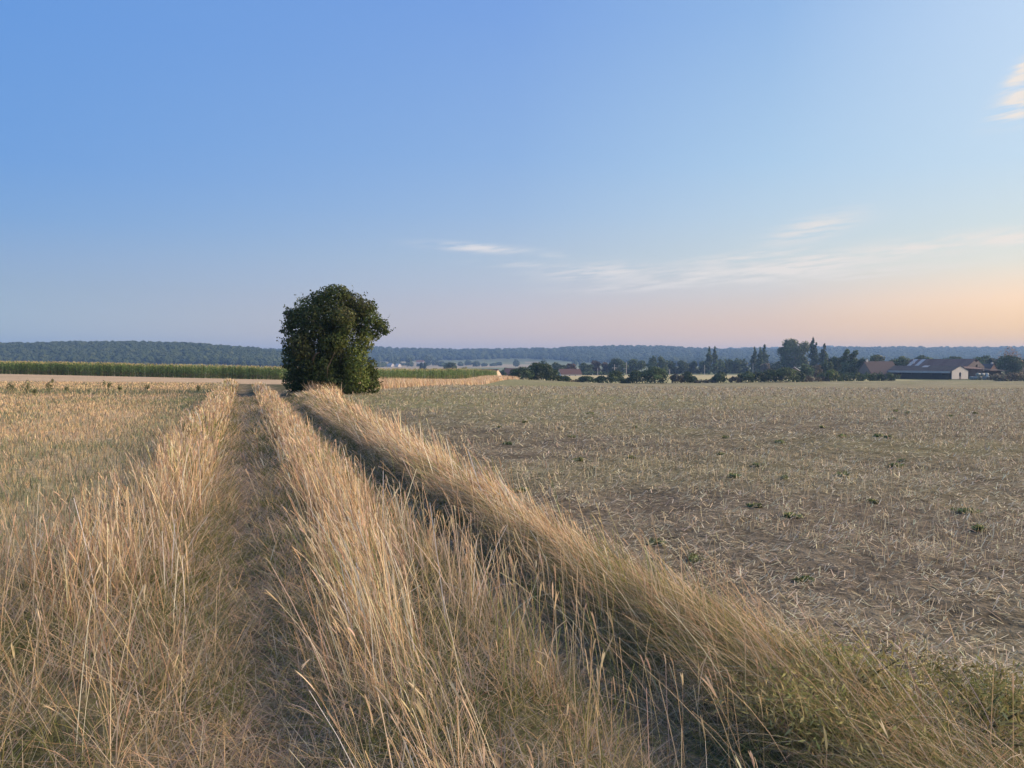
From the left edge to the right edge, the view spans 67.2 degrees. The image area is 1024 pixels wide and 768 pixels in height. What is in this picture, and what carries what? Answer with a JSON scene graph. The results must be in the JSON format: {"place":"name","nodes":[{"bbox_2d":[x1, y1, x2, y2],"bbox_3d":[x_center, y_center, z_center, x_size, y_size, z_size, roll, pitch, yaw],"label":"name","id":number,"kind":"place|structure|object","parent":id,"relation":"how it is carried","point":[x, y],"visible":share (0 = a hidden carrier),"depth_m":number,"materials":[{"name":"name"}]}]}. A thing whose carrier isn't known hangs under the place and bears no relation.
{"place":"outdoors","nodes":[
{"label":"outdoors","id":0,"kind":"place"},
{"bbox_2d":[0,374,521,584],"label":"mown field","id":1,"kind":"structure","parent":0,"point":[33,378],"depth_m":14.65,"materials":[{"name":"beige plant"}]},
{"bbox_2d":[20,380,30,393],"bbox_3d":[-22.834,0.132,36.184,0.587,0.786,0.311,0,2,16],"label":"field weed","id":2,"kind":"object","parent":1,"relation":"on","point":[28,388],"visible":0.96,"depth_m":36.18,"materials":[{"name":"green plant"}]},
{"bbox_2d":[0,360,497,379],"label":"corn","id":3,"kind":"object","parent":1,"relation":"on","point":[78,368],"visible":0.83,"depth_m":137.16,"materials":[{"name":"green plant"}]},
{"bbox_2d":[0,384,999,767],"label":"farm track","id":4,"kind":"structure","parent":0,"point":[244,390],"depth_m":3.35,"materials":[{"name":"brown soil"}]},
{"bbox_2d":[0,377,445,767],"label":"dry grass","id":5,"kind":"structure","parent":4,"relation":"on","point":[190,459],"depth_m":4.34,"materials":[{"name":"beige plant"}]},
{"bbox_2d":[276,283,395,393],"bbox_3d":[-8.917,-2.135,37.676,4.833,5.599,4.280,1,2,33],"label":"lone tree","id":6,"kind":"object","parent":4,"relation":"on","point":[345,311],"visible":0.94,"depth_m":37.06,"materials":[{"name":"green plant"}]},
{"bbox_2d":[244,381,706,767],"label":"dry grass","id":7,"kind":"structure","parent":4,"relation":"on","point":[321,473],"depth_m":3.85,"materials":[{"name":"beige plant"}]},
{"bbox_2d":[283,383,1023,767],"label":"dry grass","id":8,"kind":"structure","parent":4,"relation":"on","point":[391,447],"depth_m":3.87,"materials":[{"name":"beige plant"}]},
{"bbox_2d":[349,462,1013,767],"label":"seeding grass","id":9,"kind":"structure","parent":4,"relation":"on","point":[611,621],"depth_m":3.82,"materials":[{"name":"beige plant"}]},
{"bbox_2d":[697,659,949,767],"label":"feathery weed","id":10,"kind":"object","parent":4,"relation":"on","point":[791,711],"visible":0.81,"depth_m":2.82,"materials":[{"name":"green plant"}]},
{"bbox_2d":[756,623,942,712],"bbox_3d":[1.441,1.211,3.266,0.753,0.267,0.818,0,2,0],"label":"feathery weed","id":11,"kind":"object","parent":4,"relation":"on","point":[865,684],"visible":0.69,"depth_m":3.26,"materials":[{"name":"green plant"}]},
{"bbox_2d":[0,0,1023,349],"label":"sky","id":12,"kind":"structure","parent":0,"point":[502,174],"materials":[{"name":"blue"}]},
{"bbox_2d":[47,357,1006,379],"bbox_3d":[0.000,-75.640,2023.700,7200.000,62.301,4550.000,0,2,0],"label":"ground","id":13,"kind":"structure","parent":0,"point":[508,363],"depth_m":1536.38,"materials":[{"name":"green plant"}]},
{"bbox_2d":[0,340,384,367],"bbox_3d":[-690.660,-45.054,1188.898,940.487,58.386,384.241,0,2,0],"label":"forest","id":14,"kind":"object","parent":13,"relation":"on","point":[137,352],"visible":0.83,"depth_m":1103.93,"materials":[{"name":"green plant"}]},
{"bbox_2d":[406,358,413,366],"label":"hillside tree","id":15,"kind":"object","parent":13,"relation":"on","point":[409,362],"visible":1,"depth_m":1415.83,"materials":[{"name":"green plant"}]},
{"bbox_2d":[422,356,431,365],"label":"hillside tree","id":16,"kind":"object","parent":13,"relation":"on","point":[427,360],"visible":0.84,"depth_m":1495.92,"materials":[{"name":"green plant"}]},
{"bbox_2d":[443,362,456,369],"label":"round tree","id":17,"kind":"object","parent":13,"relation":"on","point":[452,365],"visible":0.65,"depth_m":635.95,"materials":[{"name":"green plant"}]},
{"bbox_2d":[552,362,566,370],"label":"round tree","id":18,"kind":"object","parent":13,"relation":"on","point":[557,366],"visible":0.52,"depth_m":518.98,"materials":[{"name":"green plant"}]},
{"bbox_2d":[565,363,575,368],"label":"round tree","id":19,"kind":"object","parent":13,"relation":"on","point":[570,366],"visible":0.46,"depth_m":522.29,"materials":[{"name":"green plant"}]},
{"bbox_2d":[578,363,592,371],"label":"round tree","id":20,"kind":"object","parent":13,"relation":"on","point":[584,367],"visible":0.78,"depth_m":527.32,"materials":[{"name":"green plant"}]},
{"bbox_2d":[582,370,607,374],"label":"hedge","id":21,"kind":"object","parent":13,"relation":"on","point":[594,373],"visible":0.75,"depth_m":502.19,"materials":[{"name":"green plant"}]},
{"bbox_2d":[591,360,600,371],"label":"round tree","id":22,"kind":"object","parent":13,"relation":"on","point":[595,364],"visible":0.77,"depth_m":543.09,"materials":[{"name":"green plant"}]},
{"bbox_2d":[601,362,609,372],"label":"round tree","id":23,"kind":"object","parent":13,"relation":"on","point":[604,365],"visible":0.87,"depth_m":538.26,"materials":[{"name":"green plant"}]},
{"bbox_2d":[607,358,628,371],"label":"round tree","id":24,"kind":"object","parent":13,"relation":"on","point":[616,363],"visible":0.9,"depth_m":531.78,"materials":[{"name":"green plant"}]},
{"bbox_2d":[627,359,645,371],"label":"round tree","id":25,"kind":"object","parent":13,"relation":"on","point":[633,364],"visible":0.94,"depth_m":541.87,"materials":[{"name":"green plant"}]},
{"bbox_2d":[263,345,1023,366],"bbox_3d":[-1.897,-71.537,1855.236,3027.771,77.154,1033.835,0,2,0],"label":"forest","id":26,"kind":"object","parent":13,"relation":"on","point":[626,353],"visible":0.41,"depth_m":1926.28,"materials":[{"name":"green plant"}]},
{"bbox_2d":[608,370,680,373],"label":"hedge","id":27,"kind":"object","parent":13,"relation":"on","point":[675,372],"visible":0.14,"depth_m":546.83,"materials":[{"name":"green plant"}]},
{"bbox_2d":[645,355,668,371],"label":"tall tree","id":28,"kind":"object","parent":13,"relation":"on","point":[661,363],"visible":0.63,"depth_m":528.40,"materials":[{"name":"green plant"}]},
{"bbox_2d":[666,360,676,373],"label":"round tree","id":29,"kind":"object","parent":13,"relation":"on","point":[672,367],"visible":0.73,"depth_m":538.32,"materials":[{"name":"green plant"}]},
{"bbox_2d":[676,360,688,373],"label":"round tree","id":30,"kind":"object","parent":13,"relation":"on","point":[682,367],"visible":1,"depth_m":537.72,"materials":[{"name":"green plant"}]},
{"bbox_2d":[687,361,697,372],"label":"round tree","id":31,"kind":"object","parent":13,"relation":"on","point":[693,366],"visible":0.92,"depth_m":542.77,"materials":[{"name":"green plant"}]},
{"bbox_2d":[698,361,705,373],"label":"round tree","id":32,"kind":"object","parent":13,"relation":"on","point":[701,365],"visible":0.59,"depth_m":539.01,"materials":[{"name":"green plant"}]},
{"bbox_2d":[703,347,713,373],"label":"poplar","id":33,"kind":"object","parent":13,"relation":"on","point":[708,363],"visible":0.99,"depth_m":518.91,"materials":[{"name":"green plant"}]},
{"bbox_2d":[711,346,718,373],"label":"poplar","id":34,"kind":"object","parent":13,"relation":"on","point":[715,367],"visible":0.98,"depth_m":521.03,"materials":[{"name":"green plant"}]},
{"bbox_2d":[717,359,724,371],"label":"round tree","id":35,"kind":"object","parent":13,"relation":"on","point":[721,365],"visible":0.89,"depth_m":533.15,"materials":[{"name":"green plant"}]},
{"bbox_2d":[723,359,729,373],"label":"conifer","id":36,"kind":"object","parent":13,"relation":"on","point":[725,370],"visible":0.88,"depth_m":539.29,"materials":[{"name":"green plant"}]},
{"bbox_2d":[727,359,733,372],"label":"round tree","id":37,"kind":"object","parent":13,"relation":"on","point":[730,362],"visible":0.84,"depth_m":543.94,"materials":[{"name":"green plant"}]},
{"bbox_2d":[676,368,798,373],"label":"hedge","id":38,"kind":"object","parent":13,"relation":"on","point":[719,370],"visible":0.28,"depth_m":549.41,"materials":[{"name":"green plant"}]},
{"bbox_2d":[732,358,742,373],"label":"round tree","id":39,"kind":"object","parent":13,"relation":"on","point":[736,365],"visible":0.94,"depth_m":542.40,"materials":[{"name":"green plant"}]},
{"bbox_2d":[740,359,749,372],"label":"conifer","id":40,"kind":"object","parent":13,"relation":"on","point":[744,367],"visible":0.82,"depth_m":529.08,"materials":[{"name":"green plant"}]},
{"bbox_2d":[748,347,756,373],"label":"poplar","id":41,"kind":"object","parent":13,"relation":"on","point":[753,365],"visible":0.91,"depth_m":513.90,"materials":[{"name":"green plant"}]},
{"bbox_2d":[756,347,763,371],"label":"poplar","id":42,"kind":"object","parent":13,"relation":"on","point":[759,360],"visible":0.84,"depth_m":509.12,"materials":[{"name":"green plant"}]},
{"bbox_2d":[760,363,769,371],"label":"round tree","id":43,"kind":"object","parent":13,"relation":"on","point":[764,366],"visible":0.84,"depth_m":498.00,"materials":[{"name":"green plant"}]},
{"bbox_2d":[762,344,769,362],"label":"poplar","id":44,"kind":"object","parent":13,"relation":"on","point":[765,356],"visible":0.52,"depth_m":558.80,"materials":[{"name":"green plant"}]},
{"bbox_2d":[770,361,780,369],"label":"round tree","id":45,"kind":"object","parent":13,"relation":"on","point":[775,366],"visible":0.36,"depth_m":516.93,"materials":[{"name":"green plant"}]},
{"bbox_2d":[776,338,810,368],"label":"tall tree","id":46,"kind":"object","parent":13,"relation":"on","point":[796,358],"visible":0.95,"depth_m":476.64,"materials":[{"name":"green plant"}]},
{"bbox_2d":[725,345,862,348],"bbox_3d":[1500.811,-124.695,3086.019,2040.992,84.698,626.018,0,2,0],"label":"forest","id":47,"kind":"object","parent":13,"relation":"on","point":[776,347],"visible":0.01,"depth_m":3208.04,"materials":[{"name":"green plant"}]},
{"bbox_2d":[808,337,819,372],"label":"poplar","id":48,"kind":"object","parent":13,"relation":"on","point":[814,357],"visible":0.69,"depth_m":468.57,"materials":[{"name":"green plant"}]},
{"bbox_2d":[818,343,828,364],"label":"poplar","id":49,"kind":"object","parent":13,"relation":"on","point":[823,354],"visible":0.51,"depth_m":469.08,"materials":[{"name":"green plant"}]},
{"bbox_2d":[828,356,841,371],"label":"round tree","id":50,"kind":"object","parent":13,"relation":"on","point":[834,360],"visible":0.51,"depth_m":357.57,"materials":[{"name":"green plant"}]},
{"bbox_2d":[837,349,858,374],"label":"tall tree","id":51,"kind":"object","parent":13,"relation":"on","point":[848,365],"visible":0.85,"depth_m":348.65,"materials":[{"name":"green plant"}]},
{"bbox_2d":[856,357,868,369],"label":"round tree","id":52,"kind":"object","parent":13,"relation":"on","point":[860,361],"visible":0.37,"depth_m":344.68,"materials":[{"name":"green plant"}]},
{"bbox_2d":[870,354,884,360],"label":"round tree","id":53,"kind":"object","parent":13,"relation":"on","point":[876,357],"visible":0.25,"depth_m":378.37,"materials":[{"name":"green plant"}]},
{"bbox_2d":[858,360,899,378],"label":"farmhouse","id":54,"kind":"object","parent":13,"relation":"on","point":[877,367],"visible":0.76,"depth_m":315.89,"materials":[{"name":"tile"}]},
{"bbox_2d":[889,356,909,365],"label":"round tree","id":55,"kind":"object","parent":13,"relation":"on","point":[902,361],"visible":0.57,"depth_m":351.03,"materials":[{"name":"green plant"}]},
{"bbox_2d":[915,355,931,358],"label":"round tree","id":56,"kind":"object","parent":13,"relation":"on","point":[922,357],"visible":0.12,"depth_m":398.07,"materials":[{"name":"green plant"}]},
{"bbox_2d":[888,365,968,379],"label":"open barn","id":57,"kind":"structure","parent":13,"relation":"on","point":[934,372],"depth_m":298.71,"materials":[{"name":"grey metal"}]},
{"bbox_2d":[904,359,983,370],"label":"roof","id":58,"kind":"structure","parent":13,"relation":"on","point":[953,362],"depth_m":331.35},
{"bbox_2d":[963,366,983,378],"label":"lean to","id":59,"kind":"object","parent":13,"relation":"on","point":[972,371],"visible":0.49,"depth_m":298.30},
{"bbox_2d":[973,355,989,363],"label":"round tree","id":60,"kind":"object","parent":13,"relation":"on","point":[984,359],"visible":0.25,"depth_m":384.11,"materials":[{"name":"green plant"}]},
{"bbox_2d":[982,362,997,370],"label":"house","id":61,"kind":"structure","parent":13,"relation":"on","point":[990,366],"depth_m":357.61,"materials":[{"name":"brick"}]},
{"bbox_2d":[982,368,1004,375],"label":"machine shed","id":62,"kind":"structure","parent":13,"relation":"on","point":[995,372],"depth_m":313.81,"materials":[{"name":"grey metal"}]},
{"bbox_2d":[987,358,1005,371],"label":"round tree","id":63,"kind":"object","parent":13,"relation":"on","point":[990,360],"visible":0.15,"depth_m":378.86,"materials":[{"name":"green plant"}]},
{"bbox_2d":[996,347,1022,373],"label":"sparse tree","id":64,"kind":"object","parent":13,"relation":"on","point":[1012,352],"visible":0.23,"depth_m":349.65,"materials":[{"name":"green plant"}]},
{"bbox_2d":[996,355,1023,373],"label":"round tree","id":65,"kind":"object","parent":13,"relation":"on","point":[1015,363],"visible":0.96,"depth_m":327.97,"materials":[{"name":"green plant"}]},
{"bbox_2d":[342,379,1023,767],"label":"stubble field","id":66,"kind":"structure","parent":0,"point":[1012,627],"depth_m":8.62,"materials":[{"name":"brown plant"}]},
{"bbox_2d":[301,375,518,394],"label":"dry grass","id":67,"kind":"structure","parent":66,"relation":"on","point":[393,382],"depth_m":66.75,"materials":[{"name":"beige plant"}]},
{"bbox_2d":[508,367,534,379],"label":"hedge tree","id":68,"kind":"object","parent":66,"relation":"on","point":[524,372],"visible":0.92,"depth_m":230.47,"materials":[{"name":"green plant"}]},
{"bbox_2d":[545,368,559,380],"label":"hedge bush","id":69,"kind":"object","parent":66,"relation":"on","point":[555,376],"visible":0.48,"depth_m":237.09,"materials":[{"name":"green plant"}]},
{"bbox_2d":[556,375,571,381],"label":"hedge bush","id":70,"kind":"object","parent":66,"relation":"on","point":[565,378],"visible":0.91,"depth_m":239.04,"materials":[{"name":"green plant"}]},
{"bbox_2d":[626,370,645,382],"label":"hedge bush","id":71,"kind":"object","parent":66,"relation":"on","point":[635,375],"visible":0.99,"depth_m":248.96,"materials":[{"name":"green plant"}]},
{"bbox_2d":[647,537,665,545],"bbox_3d":[1.220,1.323,6.429,0.148,0.080,0.139,1,2,34],"label":"green weed","id":72,"kind":"object","parent":66,"relation":"on","point":[652,541],"visible":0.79,"depth_m":6.41,"materials":[{"name":"green plant"}]},
{"bbox_2d":[643,366,670,382],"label":"hedge bush","id":73,"kind":"object","parent":66,"relation":"on","point":[659,373],"visible":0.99,"depth_m":249.46,"materials":[{"name":"green plant"}]},
{"bbox_2d":[669,374,684,382],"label":"hedge bush","id":74,"kind":"object","parent":66,"relation":"on","point":[675,378],"visible":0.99,"depth_m":250.84,"materials":[{"name":"green plant"}]},
{"bbox_2d":[682,371,693,382],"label":"hedge bush","id":75,"kind":"object","parent":66,"relation":"on","point":[688,376],"visible":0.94,"depth_m":251.11,"materials":[{"name":"green plant"}]},
{"bbox_2d":[688,552,705,561],"bbox_3d":[1.388,1.335,5.906,0.162,0.076,0.165,-1,2,-36],"label":"green weed","id":76,"kind":"object","parent":66,"relation":"on","point":[693,556],"visible":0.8,"depth_m":5.87,"materials":[{"name":"green plant"}]},
{"bbox_2d":[745,502,762,507],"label":"green weed","id":77,"kind":"object","parent":66,"relation":"on","point":[758,505],"visible":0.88,"depth_m":7.93,"materials":[{"name":"green plant"}]},
{"bbox_2d":[764,369,778,381],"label":"hedge bush","id":78,"kind":"object","parent":66,"relation":"on","point":[771,374],"visible":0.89,"depth_m":256.59,"materials":[{"name":"green plant"}]},
{"bbox_2d":[775,367,799,381],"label":"hedge bush","id":79,"kind":"object","parent":66,"relation":"on","point":[783,372],"visible":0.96,"depth_m":257.37,"materials":[{"name":"green plant"}]},
{"bbox_2d":[783,511,802,517],"bbox_3d":[2.714,1.266,7.426,0.191,0.083,0.158,1,2,24],"label":"green weed","id":80,"kind":"object","parent":66,"relation":"on","point":[788,515],"visible":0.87,"depth_m":7.40,"materials":[{"name":"green plant"}]},
{"bbox_2d":[794,371,805,381],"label":"hedge bush","id":81,"kind":"object","parent":66,"relation":"on","point":[801,374],"visible":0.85,"depth_m":259.31,"materials":[{"name":"green plant"}]},
{"bbox_2d":[791,575,814,582],"bbox_3d":[2.001,1.341,5.281,0.174,0.071,0.092,0,2,-14],"label":"green weed","id":82,"kind":"object","parent":66,"relation":"on","point":[800,579],"visible":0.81,"depth_m":5.26,"materials":[{"name":"green plant"}]},
{"bbox_2d":[866,498,878,503],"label":"green weed","id":83,"kind":"object","parent":66,"relation":"on","point":[870,500],"visible":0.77,"depth_m":8.32,"materials":[{"name":"green plant"}]},
{"bbox_2d":[888,462,903,466],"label":"green weed","id":84,"kind":"object","parent":66,"relation":"on","point":[893,464],"visible":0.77,"depth_m":11.30,"materials":[{"name":"green plant"}]},
{"bbox_2d":[844,661,1023,767],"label":"feathery weed","id":85,"kind":"object","parent":66,"relation":"on","point":[1006,719],"visible":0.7,"depth_m":2.96,"materials":[{"name":"green plant"}]},
{"bbox_2d":[907,648,1023,737],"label":"feathery weed","id":86,"kind":"object","parent":66,"relation":"on","point":[972,676],"visible":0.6,"depth_m":3.25,"materials":[{"name":"green plant"}]},
{"bbox_2d":[951,507,981,513],"bbox_3d":[4.583,1.279,7.774,0.248,0.091,0.228,0,2,0],"label":"green weed","id":87,"kind":"object","parent":66,"relation":"on","point":[965,509],"visible":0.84,"depth_m":7.74,"materials":[{"name":"green plant"}]},
{"bbox_2d":[971,523,985,531],"bbox_3d":[4.204,1.300,6.943,0.115,0.089,0.232,1,2,44],"label":"green weed","id":88,"kind":"object","parent":66,"relation":"on","point":[977,526],"visible":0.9,"depth_m":6.93,"materials":[{"name":"green plant"}]},
{"bbox_2d":[986,371,1023,380],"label":"hedge","id":89,"kind":"object","parent":66,"relation":"on","point":[1011,376],"visible":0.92,"depth_m":261.41,"materials":[{"name":"green plant"}]},
{"bbox_2d":[520,375,910,383],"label":"pasture","id":90,"kind":"structure","parent":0,"point":[702,377],"depth_m":312.91,"materials":[{"name":"beige plant"}]},
{"bbox_2d":[527,361,553,380],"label":"hedge tree","id":91,"kind":"object","parent":90,"relation":"on","point":[542,370],"visible":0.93,"depth_m":234.10,"materials":[{"name":"green plant"}]},
{"bbox_2d":[557,368,581,375],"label":"house","id":92,"kind":"structure","parent":90,"relation":"on","point":[571,372],"depth_m":477.40,"materials":[{"name":"brown tile"}]},
{"bbox_2d":[578,376,598,382],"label":"hedge bush","id":93,"kind":"object","parent":90,"relation":"on","point":[587,379],"visible":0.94,"depth_m":244.47,"materials":[{"name":"green plant"}]},
{"bbox_2d":[595,375,607,382],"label":"hedge bush","id":94,"kind":"object","parent":90,"relation":"on","point":[601,378],"visible":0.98,"depth_m":246.21,"materials":[{"name":"green plant"}]},
{"bbox_2d":[606,370,623,382],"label":"hedge bush","id":95,"kind":"object","parent":90,"relation":"on","point":[615,376],"visible":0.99,"depth_m":246.89,"materials":[{"name":"green plant"}]},
{"bbox_2d":[694,379,715,382],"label":"hedge","id":96,"kind":"object","parent":90,"relation":"on","point":[706,381],"visible":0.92,"depth_m":252.63,"materials":[{"name":"green plant"}]},
{"bbox_2d":[711,372,727,382],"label":"hedge bush","id":97,"kind":"object","parent":90,"relation":"on","point":[719,376],"visible":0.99,"depth_m":253.39,"materials":[{"name":"green plant"}]},
{"bbox_2d":[728,376,741,382],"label":"hedge bush","id":98,"kind":"object","parent":90,"relation":"on","point":[734,379],"visible":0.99,"depth_m":254.26,"materials":[{"name":"green plant"}]},
{"bbox_2d":[737,371,755,382],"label":"hedge bush","id":99,"kind":"object","parent":90,"relation":"on","point":[747,375],"visible":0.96,"depth_m":255.17,"materials":[{"name":"green plant"}]},
{"bbox_2d":[750,371,767,381],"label":"hedge bush","id":100,"kind":"object","parent":90,"relation":"on","point":[761,376],"visible":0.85,"depth_m":255.80,"materials":[{"name":"green plant"}]},
{"bbox_2d":[799,363,814,376],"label":"round tree","id":101,"kind":"object","parent":90,"relation":"on","point":[806,369],"visible":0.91,"depth_m":328.13,"materials":[{"name":"green plant"}]},
{"bbox_2d":[804,375,830,381],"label":"hedge","id":102,"kind":"object","parent":90,"relation":"on","point":[812,379],"visible":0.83,"depth_m":264.46,"materials":[{"name":"green plant"}]},
{"bbox_2d":[812,364,822,376],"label":"round tree","id":103,"kind":"object","parent":90,"relation":"on","point":[817,367],"visible":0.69,"depth_m":333.83,"materials":[{"name":"green plant"}]},
{"bbox_2d":[826,369,838,380],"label":"hedge bush","id":104,"kind":"object","parent":90,"relation":"on","point":[829,373],"visible":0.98,"depth_m":266.74,"materials":[{"name":"green plant"}]},
{"bbox_2d":[832,372,900,380],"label":"hedge","id":105,"kind":"object","parent":90,"relation":"on","point":[869,376],"visible":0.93,"depth_m":271.73,"materials":[{"name":"green plant"}]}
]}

